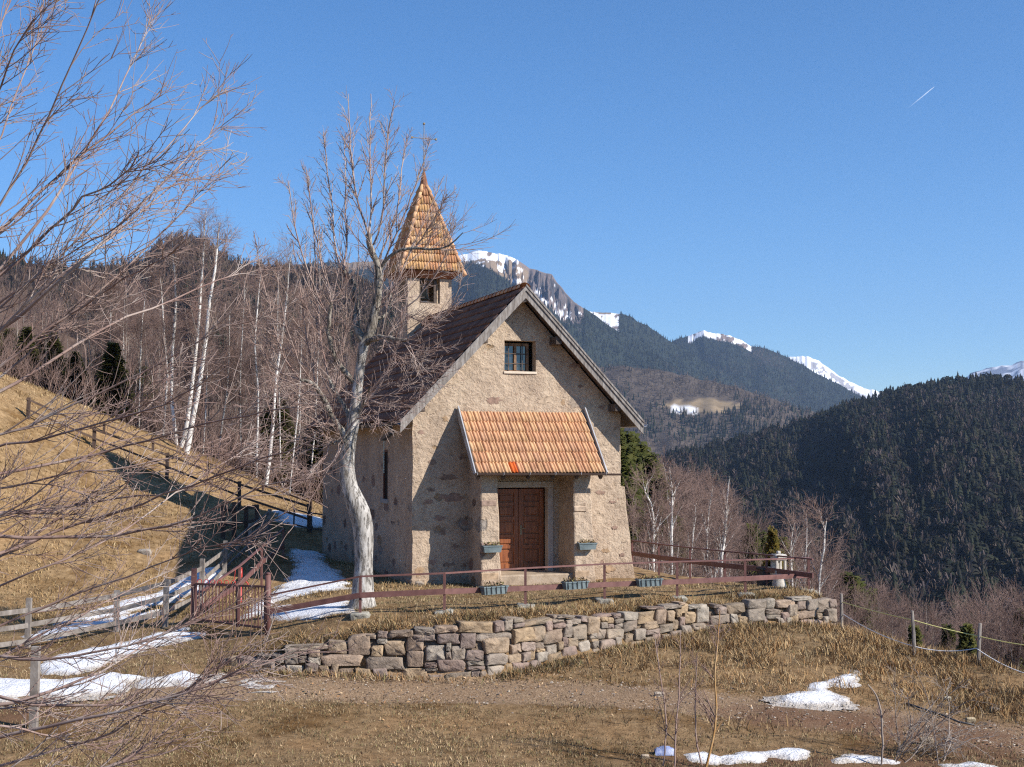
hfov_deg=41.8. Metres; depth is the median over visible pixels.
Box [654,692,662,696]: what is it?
rock
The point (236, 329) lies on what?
bare tree
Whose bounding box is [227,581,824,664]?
long grass
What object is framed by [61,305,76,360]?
bare tree
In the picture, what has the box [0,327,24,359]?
spruce tree
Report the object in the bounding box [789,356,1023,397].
mountain
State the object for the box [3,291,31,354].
bare tree
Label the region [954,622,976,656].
spruce tree
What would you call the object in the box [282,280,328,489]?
birch tree
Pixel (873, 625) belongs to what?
bare tree
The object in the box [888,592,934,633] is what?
bare tree
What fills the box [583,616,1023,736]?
long grass
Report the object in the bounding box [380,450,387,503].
slit window
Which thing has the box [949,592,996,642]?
bare tree
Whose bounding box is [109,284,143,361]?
bare tree
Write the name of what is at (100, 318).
bare tree
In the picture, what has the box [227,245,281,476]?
birch tree
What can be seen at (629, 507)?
bare tree
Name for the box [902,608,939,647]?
bare tree
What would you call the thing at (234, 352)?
birch tree
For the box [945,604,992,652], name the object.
bare tree
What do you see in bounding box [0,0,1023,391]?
sky
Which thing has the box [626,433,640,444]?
pine tree
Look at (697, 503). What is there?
bare tree
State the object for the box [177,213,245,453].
birch tree
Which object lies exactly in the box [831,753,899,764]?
snow patch
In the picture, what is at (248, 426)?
bare tree
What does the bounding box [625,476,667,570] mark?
bare tree
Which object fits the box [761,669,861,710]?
snow patch
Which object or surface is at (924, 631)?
bare tree
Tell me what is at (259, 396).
bare tree
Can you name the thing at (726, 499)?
birch tree
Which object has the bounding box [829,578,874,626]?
bare tree
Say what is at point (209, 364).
bare tree
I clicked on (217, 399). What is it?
bare tree
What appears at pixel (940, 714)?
black hose
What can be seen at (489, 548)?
flower box
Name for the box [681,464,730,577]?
birch tree
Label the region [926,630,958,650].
bare tree
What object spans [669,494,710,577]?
bare tree
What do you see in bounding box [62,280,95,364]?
bare tree
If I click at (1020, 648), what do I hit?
bare tree
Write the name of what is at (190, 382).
bare tree
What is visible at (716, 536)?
bare tree
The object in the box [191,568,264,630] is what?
iron gate
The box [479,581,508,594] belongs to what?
flower box
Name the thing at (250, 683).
snow patch
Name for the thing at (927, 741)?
rock
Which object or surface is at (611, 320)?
mountain
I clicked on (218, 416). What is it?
bare tree
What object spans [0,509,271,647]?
wooden fence
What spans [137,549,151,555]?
rock
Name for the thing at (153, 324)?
bare tree
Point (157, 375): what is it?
bare tree
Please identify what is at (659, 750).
plastic bag
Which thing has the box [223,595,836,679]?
stone wall
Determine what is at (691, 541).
birch tree
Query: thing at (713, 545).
birch tree
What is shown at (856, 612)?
bare tree
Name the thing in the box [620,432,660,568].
pine tree
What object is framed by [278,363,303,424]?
bare tree
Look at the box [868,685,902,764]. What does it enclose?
bramble shoot
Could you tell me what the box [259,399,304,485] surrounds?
spruce tree
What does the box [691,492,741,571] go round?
bare tree
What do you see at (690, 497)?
bare tree
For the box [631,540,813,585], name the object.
railing
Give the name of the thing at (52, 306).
bare tree
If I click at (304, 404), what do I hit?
bare tree
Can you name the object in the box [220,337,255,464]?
bare tree
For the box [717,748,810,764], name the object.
snow patch
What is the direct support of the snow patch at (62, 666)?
on the ground at (510, 705)
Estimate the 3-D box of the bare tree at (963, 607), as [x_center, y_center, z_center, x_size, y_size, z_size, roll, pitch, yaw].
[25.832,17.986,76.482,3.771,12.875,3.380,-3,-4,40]
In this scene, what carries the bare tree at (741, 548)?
on the ground at (510, 705)
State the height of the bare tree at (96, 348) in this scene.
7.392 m
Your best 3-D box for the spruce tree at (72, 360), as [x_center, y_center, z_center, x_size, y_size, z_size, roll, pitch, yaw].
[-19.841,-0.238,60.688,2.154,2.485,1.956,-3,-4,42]
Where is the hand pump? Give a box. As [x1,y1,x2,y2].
[234,569,248,602]
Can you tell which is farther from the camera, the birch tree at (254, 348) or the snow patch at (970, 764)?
the birch tree at (254, 348)
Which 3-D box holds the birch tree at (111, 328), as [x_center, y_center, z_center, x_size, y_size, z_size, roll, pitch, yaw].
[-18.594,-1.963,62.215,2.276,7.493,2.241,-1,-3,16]
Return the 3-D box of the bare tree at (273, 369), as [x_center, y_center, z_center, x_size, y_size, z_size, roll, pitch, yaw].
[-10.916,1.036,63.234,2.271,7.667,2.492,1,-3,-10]
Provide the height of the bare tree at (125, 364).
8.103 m
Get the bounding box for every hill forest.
[0,229,395,437]
[656,371,1023,652]
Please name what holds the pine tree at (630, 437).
on the ground at (510, 705)
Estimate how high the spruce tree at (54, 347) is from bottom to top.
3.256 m
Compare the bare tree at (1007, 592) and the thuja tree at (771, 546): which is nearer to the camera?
the thuja tree at (771, 546)
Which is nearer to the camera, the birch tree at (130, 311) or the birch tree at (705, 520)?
the birch tree at (705, 520)
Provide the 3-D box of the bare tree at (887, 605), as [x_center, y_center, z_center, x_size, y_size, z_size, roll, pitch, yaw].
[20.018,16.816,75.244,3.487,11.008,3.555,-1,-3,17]
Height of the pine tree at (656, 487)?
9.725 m
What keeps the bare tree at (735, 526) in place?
on the ground at (510, 705)
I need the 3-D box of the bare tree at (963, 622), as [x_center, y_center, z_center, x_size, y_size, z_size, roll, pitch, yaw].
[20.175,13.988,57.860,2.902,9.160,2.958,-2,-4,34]
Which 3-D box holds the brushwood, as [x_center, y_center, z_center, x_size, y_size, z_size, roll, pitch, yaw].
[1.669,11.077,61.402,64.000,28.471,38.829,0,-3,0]
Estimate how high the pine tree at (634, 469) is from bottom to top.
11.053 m
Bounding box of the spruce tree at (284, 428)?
[248,394,301,482]
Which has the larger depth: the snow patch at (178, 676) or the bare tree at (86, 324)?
the bare tree at (86, 324)
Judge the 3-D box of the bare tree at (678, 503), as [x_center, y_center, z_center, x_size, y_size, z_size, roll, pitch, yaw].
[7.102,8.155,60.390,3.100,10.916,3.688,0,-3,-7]
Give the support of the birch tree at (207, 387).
on the ground at (510, 705)
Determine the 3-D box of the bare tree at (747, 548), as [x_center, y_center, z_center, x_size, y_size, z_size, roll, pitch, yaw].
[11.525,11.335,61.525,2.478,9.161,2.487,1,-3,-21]
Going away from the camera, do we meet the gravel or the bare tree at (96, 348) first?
the gravel
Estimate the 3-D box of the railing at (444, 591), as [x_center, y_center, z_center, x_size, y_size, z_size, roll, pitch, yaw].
[1.554,4.875,30.537,14.094,1.515,1.939,1,-3,-23]
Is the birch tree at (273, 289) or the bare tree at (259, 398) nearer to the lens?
the birch tree at (273, 289)
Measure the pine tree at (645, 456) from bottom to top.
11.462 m
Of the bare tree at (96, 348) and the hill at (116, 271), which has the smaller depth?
the bare tree at (96, 348)
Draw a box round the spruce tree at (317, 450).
[298,432,322,500]
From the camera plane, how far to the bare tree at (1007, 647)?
58.27 m
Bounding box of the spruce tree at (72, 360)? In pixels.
[55,351,93,402]
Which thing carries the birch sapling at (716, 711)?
on the ground at (510, 705)
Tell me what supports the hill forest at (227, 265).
on the hill at (116, 271)
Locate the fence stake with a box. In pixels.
[28,646,40,727]
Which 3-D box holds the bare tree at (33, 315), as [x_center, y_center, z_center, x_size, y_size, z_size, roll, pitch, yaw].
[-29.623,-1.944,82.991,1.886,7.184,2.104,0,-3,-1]
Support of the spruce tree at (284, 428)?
on the ground at (510, 705)
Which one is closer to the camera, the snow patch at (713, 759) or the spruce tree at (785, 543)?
the snow patch at (713, 759)
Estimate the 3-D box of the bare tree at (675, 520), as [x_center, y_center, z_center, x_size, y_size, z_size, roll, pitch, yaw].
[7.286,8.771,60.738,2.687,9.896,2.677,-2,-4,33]
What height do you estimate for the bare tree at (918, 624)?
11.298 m
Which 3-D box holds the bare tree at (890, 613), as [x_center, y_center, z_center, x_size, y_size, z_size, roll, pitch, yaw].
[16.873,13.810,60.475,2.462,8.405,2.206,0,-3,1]
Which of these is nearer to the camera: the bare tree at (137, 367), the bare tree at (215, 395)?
the bare tree at (137, 367)
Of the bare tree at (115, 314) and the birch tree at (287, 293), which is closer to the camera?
the birch tree at (287, 293)
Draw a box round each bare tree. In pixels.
[0,273,12,353]
[0,277,7,335]
[0,282,14,327]
[0,289,16,319]
[2,295,29,339]
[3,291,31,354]
[6,269,36,328]
[13,311,36,331]
[23,298,48,342]
[28,279,61,334]
[31,293,61,382]
[35,279,65,341]
[43,296,72,356]
[49,299,69,361]
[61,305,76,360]
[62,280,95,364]
[64,268,110,402]
[66,274,104,401]
[68,318,90,357]
[83,327,94,362]
[85,291,124,372]
[86,282,117,358]
[90,278,132,363]
[95,311,127,363]
[98,258,155,402]
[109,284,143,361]
[115,298,144,392]
[120,277,155,378]
[122,290,158,378]
[124,312,160,426]
[129,282,168,394]
[141,288,182,425]
[141,316,167,404]
[142,283,182,396]
[154,315,189,414]
[175,318,207,444]
[175,320,207,446]
[176,276,232,452]
[190,297,227,428]
[201,361,221,423]
[202,347,231,431]
[204,366,225,433]
[210,370,225,424]
[212,321,257,428]
[216,316,254,460]
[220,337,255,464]
[223,316,267,445]
[225,367,247,436]
[242,315,275,437]
[248,354,277,438]
[254,366,267,429]
[259,324,296,420]
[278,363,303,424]
[279,355,298,410]
[281,313,332,465]
[286,364,311,418]
[292,335,322,454]
[296,336,331,459]
[296,363,319,422]
[309,340,355,400]
[327,340,368,395]
[330,349,355,383]
[341,342,375,383]
[345,354,368,375]
[621,475,660,567]
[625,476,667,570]
[627,508,657,568]
[635,497,666,571]
[636,446,701,575]
[646,469,703,574]
[653,498,693,575]
[663,458,721,572]
[667,493,705,573]
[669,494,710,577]
[672,472,703,575]
[673,462,717,567]
[678,469,718,570]
[682,465,752,576]
[687,497,740,582]
[691,472,755,581]
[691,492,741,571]
[691,504,741,576]
[710,510,752,572]
[727,508,778,584]
[728,517,750,583]
[729,506,774,557]
[739,533,763,583]
[778,527,826,590]
[794,542,848,619]
[797,554,842,593]
[804,535,853,625]
[810,553,851,616]
[827,572,855,622]
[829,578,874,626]
[837,596,873,628]
[838,602,865,626]
[844,600,883,632]
[845,587,887,622]
[850,596,887,631]
[850,609,885,633]
[852,580,900,637]
[854,574,902,637]
[864,598,907,640]
[869,583,896,633]
[880,609,905,638]
[882,594,920,640]
[885,595,926,646]
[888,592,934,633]
[891,605,937,645]
[892,607,931,634]
[897,580,949,645]
[900,615,938,648]
[900,620,943,643]
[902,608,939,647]
[919,582,966,646]
[920,600,950,647]
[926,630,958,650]
[940,585,997,640]
[943,606,1004,662]
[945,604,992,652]
[947,608,988,639]
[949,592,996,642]
[958,597,1016,660]
[960,599,1006,660]
[965,578,1013,655]
[974,578,1023,659]
[979,591,1023,661]
[979,613,1023,669]
[986,603,1023,670]
[991,576,1021,646]
[994,577,1023,668]
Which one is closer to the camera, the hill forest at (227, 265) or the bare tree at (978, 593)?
the bare tree at (978, 593)
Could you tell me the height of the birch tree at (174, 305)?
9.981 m
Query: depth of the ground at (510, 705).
26.60 m
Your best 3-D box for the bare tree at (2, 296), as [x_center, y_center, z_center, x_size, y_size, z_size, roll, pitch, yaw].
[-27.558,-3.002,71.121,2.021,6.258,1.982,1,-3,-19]
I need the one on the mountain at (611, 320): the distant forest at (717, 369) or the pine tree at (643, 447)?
the distant forest at (717, 369)
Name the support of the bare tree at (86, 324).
on the ground at (510, 705)
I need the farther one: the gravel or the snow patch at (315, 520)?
the snow patch at (315, 520)
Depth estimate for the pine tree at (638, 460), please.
68.45 m
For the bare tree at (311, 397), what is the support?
on the ground at (510, 705)
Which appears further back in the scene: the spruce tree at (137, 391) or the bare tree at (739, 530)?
the bare tree at (739, 530)
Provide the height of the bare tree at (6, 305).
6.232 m
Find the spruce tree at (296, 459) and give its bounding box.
[276,425,307,487]
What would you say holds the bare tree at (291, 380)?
on the ground at (510, 705)
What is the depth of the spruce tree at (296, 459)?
61.50 m
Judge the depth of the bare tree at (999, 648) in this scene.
59.50 m
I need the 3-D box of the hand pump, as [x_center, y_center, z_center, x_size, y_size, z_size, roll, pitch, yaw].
[-6.986,5.233,34.662,0.400,1.019,0.118,0,-3,0]
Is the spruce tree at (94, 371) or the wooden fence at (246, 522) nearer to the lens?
the wooden fence at (246, 522)
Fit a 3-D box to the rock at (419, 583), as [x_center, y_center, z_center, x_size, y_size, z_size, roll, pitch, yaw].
[-2.388,5.171,34.604,0.230,0.149,0.126,0,-3,0]
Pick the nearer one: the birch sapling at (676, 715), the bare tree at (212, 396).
the birch sapling at (676, 715)
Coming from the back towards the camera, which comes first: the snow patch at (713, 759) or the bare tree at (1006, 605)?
the bare tree at (1006, 605)
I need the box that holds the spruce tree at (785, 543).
[778,537,797,583]
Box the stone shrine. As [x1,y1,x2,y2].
[770,551,786,587]
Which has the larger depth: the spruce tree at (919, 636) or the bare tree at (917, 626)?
the bare tree at (917, 626)
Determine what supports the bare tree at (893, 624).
on the ground at (510, 705)
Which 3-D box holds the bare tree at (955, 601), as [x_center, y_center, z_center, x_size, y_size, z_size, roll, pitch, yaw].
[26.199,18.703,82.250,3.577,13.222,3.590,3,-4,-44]
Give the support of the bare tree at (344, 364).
on the ground at (510, 705)
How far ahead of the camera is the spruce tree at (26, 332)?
61.77 m
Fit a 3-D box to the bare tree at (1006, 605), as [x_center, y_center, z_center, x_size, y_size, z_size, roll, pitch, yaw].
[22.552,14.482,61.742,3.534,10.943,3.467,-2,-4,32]
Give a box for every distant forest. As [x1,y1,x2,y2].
[279,259,696,378]
[595,362,818,453]
[613,311,761,394]
[669,335,861,410]
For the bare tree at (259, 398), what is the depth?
69.61 m
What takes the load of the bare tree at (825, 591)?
on the ground at (510, 705)
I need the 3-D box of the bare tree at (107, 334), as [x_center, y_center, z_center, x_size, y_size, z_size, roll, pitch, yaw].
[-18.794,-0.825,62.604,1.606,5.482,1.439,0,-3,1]
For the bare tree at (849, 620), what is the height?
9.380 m
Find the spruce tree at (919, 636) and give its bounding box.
[907,623,923,646]
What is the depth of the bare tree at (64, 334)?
67.64 m
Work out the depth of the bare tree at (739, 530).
80.77 m
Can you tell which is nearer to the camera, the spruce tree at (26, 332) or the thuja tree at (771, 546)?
the thuja tree at (771, 546)
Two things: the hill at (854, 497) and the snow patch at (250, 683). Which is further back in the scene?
the hill at (854, 497)
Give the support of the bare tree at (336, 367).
on the ground at (510, 705)
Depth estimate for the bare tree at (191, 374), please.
62.57 m
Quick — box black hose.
[906,702,974,725]
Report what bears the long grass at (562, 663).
on the ground at (510, 705)
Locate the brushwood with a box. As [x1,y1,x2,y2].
[0,328,709,576]
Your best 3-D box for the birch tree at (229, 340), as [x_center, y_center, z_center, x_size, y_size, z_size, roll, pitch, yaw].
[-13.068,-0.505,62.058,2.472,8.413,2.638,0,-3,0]
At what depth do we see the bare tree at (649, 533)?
61.70 m
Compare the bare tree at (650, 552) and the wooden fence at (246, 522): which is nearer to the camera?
the wooden fence at (246, 522)
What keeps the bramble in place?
on the ground at (510, 705)
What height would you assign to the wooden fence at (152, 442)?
3.774 m
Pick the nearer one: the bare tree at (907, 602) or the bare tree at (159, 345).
the bare tree at (907, 602)
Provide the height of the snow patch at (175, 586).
1.124 m
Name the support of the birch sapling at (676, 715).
on the ground at (510, 705)
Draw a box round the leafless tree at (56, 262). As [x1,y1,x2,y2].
[0,0,354,766]
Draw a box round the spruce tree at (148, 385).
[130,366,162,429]
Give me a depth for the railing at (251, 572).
34.53 m
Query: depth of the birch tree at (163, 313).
60.09 m
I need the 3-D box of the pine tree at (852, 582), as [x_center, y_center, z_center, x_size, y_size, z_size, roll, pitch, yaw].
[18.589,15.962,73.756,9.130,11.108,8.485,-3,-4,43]
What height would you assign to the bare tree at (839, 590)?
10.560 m
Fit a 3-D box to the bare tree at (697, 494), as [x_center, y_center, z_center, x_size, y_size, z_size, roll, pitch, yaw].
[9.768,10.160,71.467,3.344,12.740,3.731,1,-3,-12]
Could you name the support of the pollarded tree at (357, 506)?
on the ground at (510, 705)
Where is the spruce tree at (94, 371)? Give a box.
[81,353,103,404]
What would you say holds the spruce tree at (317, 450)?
on the ground at (510, 705)
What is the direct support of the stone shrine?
on the ground at (510, 705)
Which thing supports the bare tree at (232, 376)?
on the ground at (510, 705)
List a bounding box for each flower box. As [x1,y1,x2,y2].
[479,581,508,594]
[481,541,502,552]
[561,577,589,589]
[576,539,597,549]
[635,574,662,586]
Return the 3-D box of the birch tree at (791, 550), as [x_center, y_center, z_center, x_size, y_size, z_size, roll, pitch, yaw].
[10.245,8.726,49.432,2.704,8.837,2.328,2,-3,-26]
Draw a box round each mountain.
[275,250,676,373]
[591,312,755,393]
[673,330,859,411]
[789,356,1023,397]
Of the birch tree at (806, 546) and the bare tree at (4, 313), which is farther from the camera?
the bare tree at (4, 313)
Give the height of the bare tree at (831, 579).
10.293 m
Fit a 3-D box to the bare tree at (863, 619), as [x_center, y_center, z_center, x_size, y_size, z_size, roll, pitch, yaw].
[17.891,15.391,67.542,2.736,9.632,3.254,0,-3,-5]
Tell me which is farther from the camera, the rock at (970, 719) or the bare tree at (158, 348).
the bare tree at (158, 348)
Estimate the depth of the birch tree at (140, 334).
60.15 m
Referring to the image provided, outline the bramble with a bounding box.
[878,654,1002,763]
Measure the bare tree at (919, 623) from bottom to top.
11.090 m
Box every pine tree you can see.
[620,428,649,505]
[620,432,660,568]
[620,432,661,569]
[623,431,641,456]
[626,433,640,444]
[627,443,649,501]
[637,441,649,456]
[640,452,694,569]
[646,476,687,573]
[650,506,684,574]
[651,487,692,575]
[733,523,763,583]
[753,530,767,582]
[829,571,881,632]
[862,588,890,630]
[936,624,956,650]
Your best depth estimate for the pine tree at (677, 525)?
67.00 m
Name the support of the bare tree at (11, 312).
on the ground at (510, 705)
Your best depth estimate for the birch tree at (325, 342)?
60.03 m
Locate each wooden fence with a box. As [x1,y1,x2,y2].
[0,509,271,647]
[26,397,310,531]
[103,423,311,509]
[221,502,258,539]
[293,508,321,532]
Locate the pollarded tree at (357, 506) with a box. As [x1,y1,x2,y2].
[235,87,515,608]
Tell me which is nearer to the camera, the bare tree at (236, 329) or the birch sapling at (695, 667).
the birch sapling at (695, 667)
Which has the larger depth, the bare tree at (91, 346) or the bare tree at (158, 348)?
the bare tree at (158, 348)
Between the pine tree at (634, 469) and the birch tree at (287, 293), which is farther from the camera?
the pine tree at (634, 469)
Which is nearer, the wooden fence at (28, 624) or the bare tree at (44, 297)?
the wooden fence at (28, 624)
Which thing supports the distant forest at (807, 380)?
on the mountain at (717, 337)
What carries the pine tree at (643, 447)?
on the ground at (510, 705)
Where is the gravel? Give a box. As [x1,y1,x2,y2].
[0,616,1023,758]
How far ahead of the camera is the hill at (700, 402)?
2536.26 m
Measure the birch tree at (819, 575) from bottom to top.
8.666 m
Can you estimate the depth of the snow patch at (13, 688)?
25.53 m
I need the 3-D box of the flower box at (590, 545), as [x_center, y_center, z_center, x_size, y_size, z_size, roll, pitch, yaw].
[1.963,4.199,35.156,0.524,0.297,0.226,1,-3,-20]
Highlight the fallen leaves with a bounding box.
[230,603,1020,766]
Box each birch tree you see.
[88,267,133,356]
[97,280,152,419]
[109,259,168,427]
[141,258,188,437]
[154,226,199,444]
[166,198,229,447]
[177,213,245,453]
[182,300,234,453]
[201,283,251,458]
[218,264,265,463]
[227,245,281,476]
[249,252,302,486]
[252,222,317,484]
[276,305,325,493]
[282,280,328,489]
[291,278,341,498]
[627,459,685,573]
[638,451,696,575]
[674,483,720,576]
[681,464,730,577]
[691,514,747,577]
[695,477,749,577]
[763,504,827,588]
[783,487,830,595]
[785,493,855,618]
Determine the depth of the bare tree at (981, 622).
65.21 m
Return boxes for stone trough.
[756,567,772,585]
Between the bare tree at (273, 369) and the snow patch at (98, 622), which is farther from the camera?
the bare tree at (273, 369)
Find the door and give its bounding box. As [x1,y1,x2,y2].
[497,487,544,569]
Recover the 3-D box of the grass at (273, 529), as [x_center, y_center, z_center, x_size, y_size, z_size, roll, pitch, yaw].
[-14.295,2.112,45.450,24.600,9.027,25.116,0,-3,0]
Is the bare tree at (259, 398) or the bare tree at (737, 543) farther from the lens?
the bare tree at (259, 398)
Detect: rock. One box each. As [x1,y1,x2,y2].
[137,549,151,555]
[415,581,423,585]
[641,754,649,758]
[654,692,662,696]
[919,737,933,744]
[965,717,975,722]
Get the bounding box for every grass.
[0,372,430,625]
[216,619,836,689]
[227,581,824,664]
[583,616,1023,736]
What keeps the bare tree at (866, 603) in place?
on the ground at (510, 705)
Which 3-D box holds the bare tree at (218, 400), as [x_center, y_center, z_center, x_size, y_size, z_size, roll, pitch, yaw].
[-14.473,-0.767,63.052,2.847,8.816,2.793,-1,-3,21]
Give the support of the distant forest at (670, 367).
on the mountain at (546, 287)
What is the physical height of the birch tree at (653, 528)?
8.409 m
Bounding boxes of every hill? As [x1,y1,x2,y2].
[4,239,395,390]
[599,366,813,454]
[684,411,1023,574]
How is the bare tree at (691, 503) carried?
on the ground at (510, 705)
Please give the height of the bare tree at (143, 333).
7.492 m
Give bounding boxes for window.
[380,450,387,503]
[503,341,536,373]
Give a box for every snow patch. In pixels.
[0,672,142,707]
[21,609,161,642]
[29,627,205,675]
[52,567,222,625]
[133,671,228,688]
[239,678,285,692]
[240,548,350,618]
[259,601,354,620]
[272,510,321,527]
[683,751,721,765]
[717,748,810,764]
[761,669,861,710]
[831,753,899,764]
[939,761,997,766]
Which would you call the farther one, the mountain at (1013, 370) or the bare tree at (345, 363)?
the mountain at (1013, 370)
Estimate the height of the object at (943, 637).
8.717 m
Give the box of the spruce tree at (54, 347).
[35,333,67,392]
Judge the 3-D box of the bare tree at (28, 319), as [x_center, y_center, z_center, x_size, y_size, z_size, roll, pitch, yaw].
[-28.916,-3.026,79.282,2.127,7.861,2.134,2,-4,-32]
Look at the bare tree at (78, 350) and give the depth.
100.75 m
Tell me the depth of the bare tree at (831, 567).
77.92 m
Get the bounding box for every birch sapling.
[649,628,677,765]
[655,632,708,766]
[686,648,706,764]
[691,610,732,766]
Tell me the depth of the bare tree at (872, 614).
69.97 m
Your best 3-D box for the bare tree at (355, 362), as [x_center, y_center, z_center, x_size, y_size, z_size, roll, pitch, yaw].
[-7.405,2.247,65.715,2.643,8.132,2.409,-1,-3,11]
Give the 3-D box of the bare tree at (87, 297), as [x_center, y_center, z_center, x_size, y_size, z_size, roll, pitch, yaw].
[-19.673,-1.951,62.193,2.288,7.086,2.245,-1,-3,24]
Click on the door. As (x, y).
(521, 510)
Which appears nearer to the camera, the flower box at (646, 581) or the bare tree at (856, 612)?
the flower box at (646, 581)
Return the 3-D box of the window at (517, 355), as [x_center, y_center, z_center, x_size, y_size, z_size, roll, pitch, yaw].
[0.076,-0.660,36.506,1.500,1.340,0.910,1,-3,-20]
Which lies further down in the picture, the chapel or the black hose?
the black hose
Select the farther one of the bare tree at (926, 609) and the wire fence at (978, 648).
the bare tree at (926, 609)
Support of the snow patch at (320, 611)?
on the ground at (510, 705)
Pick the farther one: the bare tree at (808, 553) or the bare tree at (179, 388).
the bare tree at (179, 388)
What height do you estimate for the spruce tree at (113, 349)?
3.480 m
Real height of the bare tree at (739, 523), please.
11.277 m
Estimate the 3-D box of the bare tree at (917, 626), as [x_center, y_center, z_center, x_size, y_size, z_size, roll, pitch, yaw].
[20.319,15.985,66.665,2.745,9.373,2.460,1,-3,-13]
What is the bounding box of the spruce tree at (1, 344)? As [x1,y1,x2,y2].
[0,337,10,373]
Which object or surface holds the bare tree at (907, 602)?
on the ground at (510, 705)
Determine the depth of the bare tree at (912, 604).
66.07 m
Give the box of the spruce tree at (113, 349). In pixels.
[85,341,139,417]
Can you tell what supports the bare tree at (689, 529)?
on the ground at (510, 705)
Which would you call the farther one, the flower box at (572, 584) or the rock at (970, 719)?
the flower box at (572, 584)
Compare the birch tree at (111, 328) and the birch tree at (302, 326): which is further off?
the birch tree at (111, 328)
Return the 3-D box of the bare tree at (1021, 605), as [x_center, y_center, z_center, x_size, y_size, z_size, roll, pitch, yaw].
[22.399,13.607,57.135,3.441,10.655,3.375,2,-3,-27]
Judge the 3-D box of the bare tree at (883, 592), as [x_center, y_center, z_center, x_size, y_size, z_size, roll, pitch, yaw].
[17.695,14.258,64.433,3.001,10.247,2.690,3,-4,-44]
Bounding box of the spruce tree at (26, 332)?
[6,327,49,386]
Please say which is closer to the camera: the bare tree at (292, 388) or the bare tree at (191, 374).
the bare tree at (191, 374)
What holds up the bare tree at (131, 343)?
on the ground at (510, 705)
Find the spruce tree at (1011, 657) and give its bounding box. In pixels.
[1004,608,1023,670]
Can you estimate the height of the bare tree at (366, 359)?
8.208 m
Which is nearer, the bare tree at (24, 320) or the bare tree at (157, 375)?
the bare tree at (157, 375)
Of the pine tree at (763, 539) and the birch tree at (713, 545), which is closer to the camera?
the birch tree at (713, 545)
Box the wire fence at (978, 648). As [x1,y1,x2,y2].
[840,594,1023,672]
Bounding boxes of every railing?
[197,528,284,609]
[265,557,817,634]
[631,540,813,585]
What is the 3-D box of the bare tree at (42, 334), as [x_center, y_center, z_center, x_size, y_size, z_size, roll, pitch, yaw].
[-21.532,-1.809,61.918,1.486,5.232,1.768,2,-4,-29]
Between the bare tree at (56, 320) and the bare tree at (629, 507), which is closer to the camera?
the bare tree at (629, 507)
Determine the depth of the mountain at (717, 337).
5215.78 m
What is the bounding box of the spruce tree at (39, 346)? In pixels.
[27,335,55,391]
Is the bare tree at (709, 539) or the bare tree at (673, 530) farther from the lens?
the bare tree at (709, 539)
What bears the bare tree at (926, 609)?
on the ground at (510, 705)
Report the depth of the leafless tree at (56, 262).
10.87 m
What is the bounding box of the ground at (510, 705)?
[0,313,1023,766]
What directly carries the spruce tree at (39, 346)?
on the ground at (510, 705)
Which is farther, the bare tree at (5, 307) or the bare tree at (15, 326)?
the bare tree at (5, 307)
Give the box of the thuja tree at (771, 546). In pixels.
[761,525,788,585]
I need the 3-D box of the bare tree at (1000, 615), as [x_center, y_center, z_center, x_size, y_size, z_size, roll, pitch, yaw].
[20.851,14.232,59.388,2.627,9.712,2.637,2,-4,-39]
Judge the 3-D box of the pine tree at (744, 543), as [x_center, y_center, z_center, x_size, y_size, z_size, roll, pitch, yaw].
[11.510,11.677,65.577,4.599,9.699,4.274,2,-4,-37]
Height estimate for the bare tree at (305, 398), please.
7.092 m
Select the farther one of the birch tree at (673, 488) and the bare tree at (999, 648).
the bare tree at (999, 648)
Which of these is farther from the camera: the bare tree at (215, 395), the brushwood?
the bare tree at (215, 395)
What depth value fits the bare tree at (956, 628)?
71.01 m
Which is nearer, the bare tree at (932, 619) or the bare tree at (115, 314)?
the bare tree at (932, 619)
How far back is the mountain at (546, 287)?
4172.83 m
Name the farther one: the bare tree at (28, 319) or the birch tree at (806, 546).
the bare tree at (28, 319)
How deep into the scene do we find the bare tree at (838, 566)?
69.09 m
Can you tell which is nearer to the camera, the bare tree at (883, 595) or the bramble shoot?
the bramble shoot
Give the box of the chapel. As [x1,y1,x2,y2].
[303,123,646,586]
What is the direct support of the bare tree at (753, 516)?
on the ground at (510, 705)
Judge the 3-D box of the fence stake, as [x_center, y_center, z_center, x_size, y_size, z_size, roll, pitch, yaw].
[-8.195,5.367,23.041,0.155,1.694,0.110,0,-3,0]
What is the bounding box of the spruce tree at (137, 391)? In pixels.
[128,371,153,425]
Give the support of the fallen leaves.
on the ground at (510, 705)
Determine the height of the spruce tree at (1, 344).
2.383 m
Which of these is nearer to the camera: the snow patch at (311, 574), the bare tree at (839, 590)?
the snow patch at (311, 574)
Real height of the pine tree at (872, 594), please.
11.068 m
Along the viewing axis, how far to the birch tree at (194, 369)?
57.64 m
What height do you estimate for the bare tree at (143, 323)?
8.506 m
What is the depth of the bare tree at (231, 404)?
88.75 m
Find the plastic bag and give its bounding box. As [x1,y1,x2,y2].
[654,746,673,755]

